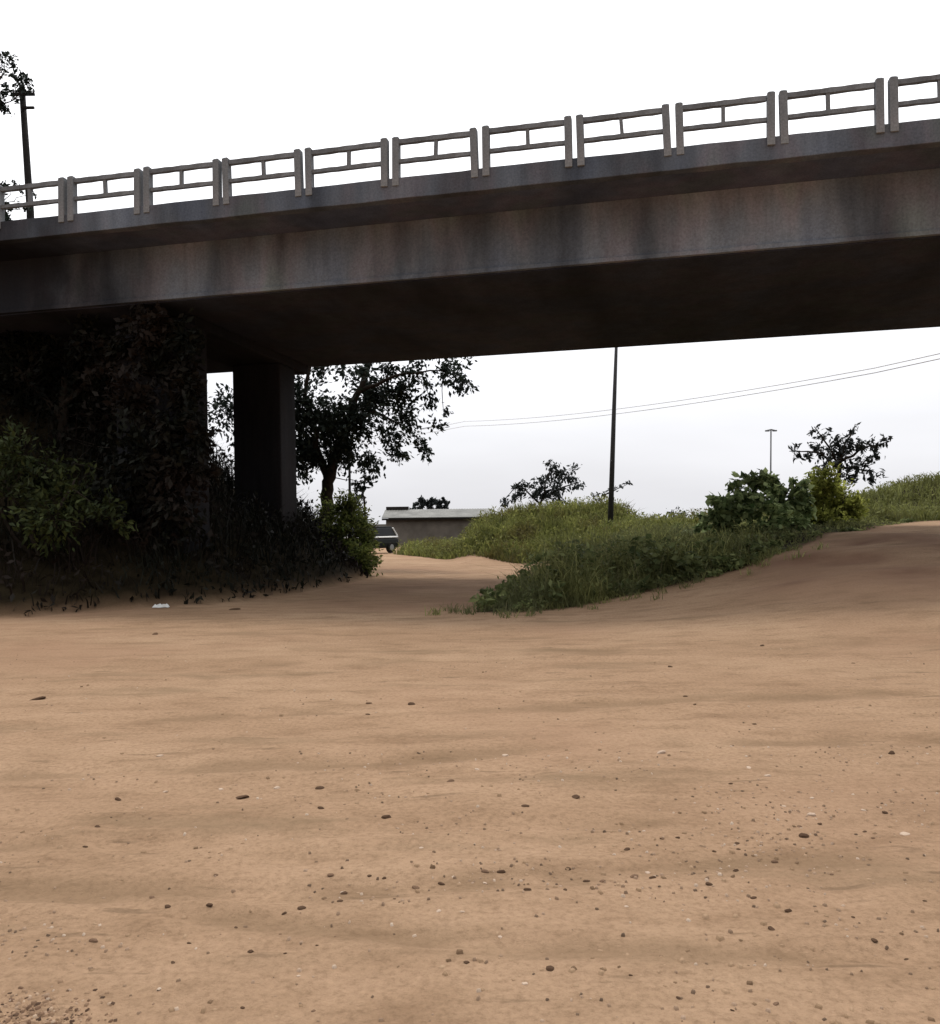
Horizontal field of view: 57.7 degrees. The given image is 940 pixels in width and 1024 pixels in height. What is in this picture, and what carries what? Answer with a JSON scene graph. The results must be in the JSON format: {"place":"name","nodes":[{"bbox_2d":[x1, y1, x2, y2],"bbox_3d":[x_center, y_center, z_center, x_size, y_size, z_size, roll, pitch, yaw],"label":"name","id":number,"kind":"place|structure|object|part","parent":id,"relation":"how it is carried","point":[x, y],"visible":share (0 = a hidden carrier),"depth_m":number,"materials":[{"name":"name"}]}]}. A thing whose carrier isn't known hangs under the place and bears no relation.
{"place":"outdoors","nodes":[
{"label":"outdoors","id":0,"kind":"place"},
{"bbox_2d":[0,347,939,1023],"bbox_3d":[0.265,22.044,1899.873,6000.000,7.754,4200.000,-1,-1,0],"label":"ground","id":1,"kind":"structure","parent":0,"point":[816,623],"depth_m":5.26,"materials":[{"name":"beige sand"}]},
{"bbox_2d":[0,50,33,116],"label":"embankment tree","id":2,"kind":"object","parent":1,"relation":"on","point":[26,80],"visible":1,"depth_m":33.16,"materials":[{"name":"green plant"}]},
{"bbox_2d":[0,179,37,220],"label":"tree","id":3,"kind":"object","parent":1,"relation":"on","point":[7,216],"visible":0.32,"depth_m":31.36,"materials":[{"name":"green plant"}]},
{"bbox_2d":[12,84,34,218],"bbox_3d":[-17.516,-10.697,33.625,0.920,12.340,0.332,-1,-1,0],"label":"utility pole","id":4,"kind":"object","parent":1,"relation":"on","point":[26,151],"visible":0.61,"depth_m":33.58,"materials":[{"name":"wood"}]},
{"bbox_2d":[31,696,45,699],"bbox_3d":[-4.190,1.813,8.259,0.181,0.032,0.094,-15,-7,-3],"label":"stone","id":5,"kind":"object","parent":1,"relation":"on","point":[40,698],"visible":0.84,"depth_m":8.22,"materials":[{"name":"brown stone"}]},
{"bbox_2d":[0,979,116,1023],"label":"gravel","id":6,"kind":"structure","parent":1,"relation":"on","point":[31,1012],"depth_m":2.92,"materials":[{"name":"gravel"}]},
{"bbox_2d":[0,415,137,560],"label":"leafy bush","id":7,"kind":"object","parent":1,"relation":"on","point":[63,485],"visible":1,"depth_m":17.15,"materials":[{"name":"green plant"}]},
{"bbox_2d":[89,938,97,942],"bbox_3d":[-1.508,1.717,3.416,0.041,0.020,0.023,-1,5,20],"label":"pebble","id":8,"kind":"object","parent":1,"relation":"on","point":[93,940],"visible":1,"depth_m":3.41,"materials":[{"name":"beige stone"}]},
{"bbox_2d":[0,301,223,551],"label":"shaded tree","id":9,"kind":"object","parent":1,"relation":"on","point":[178,340],"visible":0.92,"depth_m":18.92,"materials":[{"name":"green plant"}]},
{"bbox_2d":[152,604,169,607],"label":"litter","id":10,"kind":"object","parent":1,"relation":"on","point":[161,605],"visible":1,"depth_m":17.09,"materials":[{"name":"white paper"}]},
{"bbox_2d":[0,344,369,615],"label":"undergrowth","id":11,"kind":"object","parent":1,"relation":"on","point":[305,522],"visible":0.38,"depth_m":20.34,"materials":[{"name":"green plant"}]},
{"bbox_2d":[236,795,248,798],"bbox_3d":[-1.392,1.738,5.202,0.082,0.019,0.079,-15,-13,28],"label":"stone","id":12,"kind":"object","parent":1,"relation":"on","point":[242,796],"visible":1,"depth_m":5.18,"materials":[{"name":"brown stone"}]},
{"bbox_2d":[207,357,479,531],"bbox_3d":[-5.095,-4.755,31.613,10.895,12.442,5.287,-1,-1,0],"label":"broadleaf tree","id":13,"kind":"object","parent":1,"relation":"on","point":[341,426],"visible":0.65,"depth_m":30.81,"materials":[{"name":"green plant"}]},
{"bbox_2d":[309,488,384,576],"bbox_3d":[-4.101,0.939,26.418,2.879,3.526,3.419,-1,-1,0],"label":"roadside bush","id":14,"kind":"object","parent":1,"relation":"on","point":[346,516],"visible":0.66,"depth_m":26.88,"materials":[{"name":"green plant"}]},
{"bbox_2d":[348,467,350,492],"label":"wire pole","id":15,"kind":"object","parent":1,"relation":"on","point":[349,482],"depth_m":74.97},
{"bbox_2d":[356,353,939,441],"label":"power line","id":16,"kind":"object","parent":15,"relation":"attached to","point":[717,394],"visible":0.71,"depth_m":32.81,"materials":[{"name":"metal"}]},
{"bbox_2d":[357,358,939,444],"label":"power line","id":17,"kind":"object","parent":15,"relation":"attached to","point":[712,400],"visible":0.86,"depth_m":32.96,"materials":[{"name":"metal"}]},
{"bbox_2d":[344,493,377,537],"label":"grey bush","id":18,"kind":"object","parent":1,"relation":"on","point":[363,516],"visible":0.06,"depth_m":40.10,"materials":[{"name":"green plant"}]},
{"bbox_2d":[351,461,374,545],"bbox_3d":[-4.419,0.075,35.947,1.230,4.570,0.764,-1,-1,18],"label":"thin tree","id":19,"kind":"object","parent":1,"relation":"on","point":[363,497],"visible":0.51,"depth_m":35.97,"materials":[{"name":"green plant"}]},
{"bbox_2d":[345,526,398,552],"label":"parked car","id":20,"kind":"object","parent":1,"relation":"on","point":[386,535],"visible":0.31,"depth_m":47.38,"materials":[{"name":"paint"}]},
{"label":"window","id":21,"kind":"part","parent":20,"relation":"part of","materials":[{"name":"grey glass"}]},
{"bbox_2d":[381,815,390,818],"bbox_3d":[-0.466,1.698,4.741,0.056,0.032,0.042,9,-9,-26],"label":"pebble","id":22,"kind":"object","parent":1,"relation":"on","point":[386,816],"visible":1,"depth_m":4.73,"materials":[{"name":"brown stone"}]},
{"bbox_2d":[409,495,433,509],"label":"distant tree","id":23,"kind":"object","parent":1,"relation":"on","point":[421,501],"visible":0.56,"depth_m":91.81,"materials":[{"name":"green plant"}]},
{"bbox_2d":[423,496,449,508],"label":"distant tree","id":24,"kind":"object","parent":1,"relation":"on","point":[437,503],"visible":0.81,"depth_m":91.78,"materials":[{"name":"green plant"}]},
{"bbox_2d":[382,507,492,544],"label":"long shed","id":25,"kind":"structure","parent":1,"relation":"on","point":[405,523],"depth_m":70.44,"materials":[{"name":"concrete"}]},
{"bbox_2d":[0,74,939,553],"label":"bridge","id":26,"kind":"structure","parent":1,"relation":"on","point":[782,234],"depth_m":17.78,"materials":[{"name":"concrete"}]},
{"bbox_2d":[0,661,939,1023],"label":"clods","id":27,"kind":"object","parent":1,"relation":"on","point":[572,969],"visible":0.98,"depth_m":3.65,"materials":[{"name":"brown soil"}]},
{"bbox_2d":[0,615,939,1023],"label":"grit","id":28,"kind":"object","parent":1,"relation":"on","point":[730,931],"visible":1,"depth_m":3.98,"materials":[{"name":"brown gravel"}]},
{"bbox_2d":[500,459,586,508],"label":"sparse tree","id":29,"kind":"object","parent":1,"relation":"on","point":[560,474],"visible":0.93,"depth_m":45.96,"materials":[{"name":"green plant"}]},
{"bbox_2d":[546,965,553,970],"bbox_3d":[0.296,1.684,3.143,0.031,0.016,0.028,-2,13,1],"label":"stone","id":30,"kind":"object","parent":1,"relation":"on","point":[549,968],"visible":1,"depth_m":3.14,"materials":[{"name":"brown stone"}]},
{"bbox_2d":[392,493,788,563],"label":"mound grass","id":31,"kind":"structure","parent":1,"relation":"on","point":[535,519],"depth_m":37.49,"materials":[{"name":"green plant"}]},
{"bbox_2d":[591,480,632,502],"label":"sapling tree","id":32,"kind":"object","parent":1,"relation":"on","point":[615,489],"visible":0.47,"depth_m":42.01,"materials":[{"name":"green plant"}]},
{"bbox_2d":[607,347,617,527],"bbox_3d":[6.265,-3.900,36.051,1.106,10.263,0.238,-1,-1,0],"label":"tall pole","id":33,"kind":"object","parent":1,"relation":"on","point":[611,477],"visible":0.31,"depth_m":35.97,"materials":[{"name":"metal"}]},
{"bbox_2d":[492,523,819,609],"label":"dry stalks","id":34,"kind":"object","parent":1,"relation":"on","point":[641,560],"visible":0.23,"depth_m":18.51,"materials":[{"name":"green plant"}]},
{"bbox_2d":[666,507,690,519],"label":"dark shrub","id":35,"kind":"object","parent":1,"relation":"on","point":[677,513],"visible":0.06,"depth_m":47.89,"materials":[{"name":"green plant"}]},
{"bbox_2d":[424,512,939,618],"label":"verge grass","id":36,"kind":"structure","parent":1,"relation":"on","point":[572,582],"depth_m":18.48,"materials":[{"name":"green plant"}]},
{"bbox_2d":[468,516,914,610],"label":"verge weeds","id":37,"kind":"object","parent":1,"relation":"on","point":[487,593],"visible":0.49,"depth_m":18.44,"materials":[{"name":"green plant"}]},
{"bbox_2d":[692,467,816,536],"bbox_3d":[7.465,-0.095,22.302,3.275,2.254,2.066,-1,-1,0],"label":"broad leaved bush","id":38,"kind":"object","parent":1,"relation":"on","point":[751,503],"visible":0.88,"depth_m":22.23,"materials":[{"name":"green plant"}]},
{"bbox_2d":[765,429,776,496],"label":"street lamp","id":39,"kind":"object","parent":1,"relation":"on","point":[770,430],"visible":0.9,"depth_m":60.02,"materials":[{"name":"metal"}]},
{"bbox_2d":[799,833,808,837],"bbox_3d":[1.741,1.690,4.444,0.057,0.034,0.038,6,6,-14],"label":"stone","id":40,"kind":"object","parent":1,"relation":"on","point":[803,835],"visible":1,"depth_m":4.43,"materials":[{"name":"brown stone"}]},
{"bbox_2d":[790,461,870,525],"bbox_3d":[10.085,-0.112,23.870,2.510,2.607,1.774,0,-1,-31],"label":"yellow green bush","id":41,"kind":"object","parent":1,"relation":"on","point":[832,499],"visible":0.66,"depth_m":23.85,"materials":[{"name":"green plant"}]},
{"bbox_2d":[788,422,892,485],"bbox_3d":[12.036,-1.155,27.593,3.367,3.568,1.627,-1,-1,0],"label":"spreading tree","id":42,"kind":"object","parent":1,"relation":"on","point":[842,452],"visible":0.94,"depth_m":27.47,"materials":[{"name":"green plant"}]},
{"bbox_2d":[742,471,939,522],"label":"hill grass","id":43,"kind":"structure","parent":1,"relation":"on","point":[920,511],"depth_m":31.90,"materials":[{"name":"green plant"}]},
{"bbox_2d":[0,0,939,523],"label":"sky","id":44,"kind":"structure","parent":0,"point":[120,86],"materials":[{"name":"white"}]}
]}

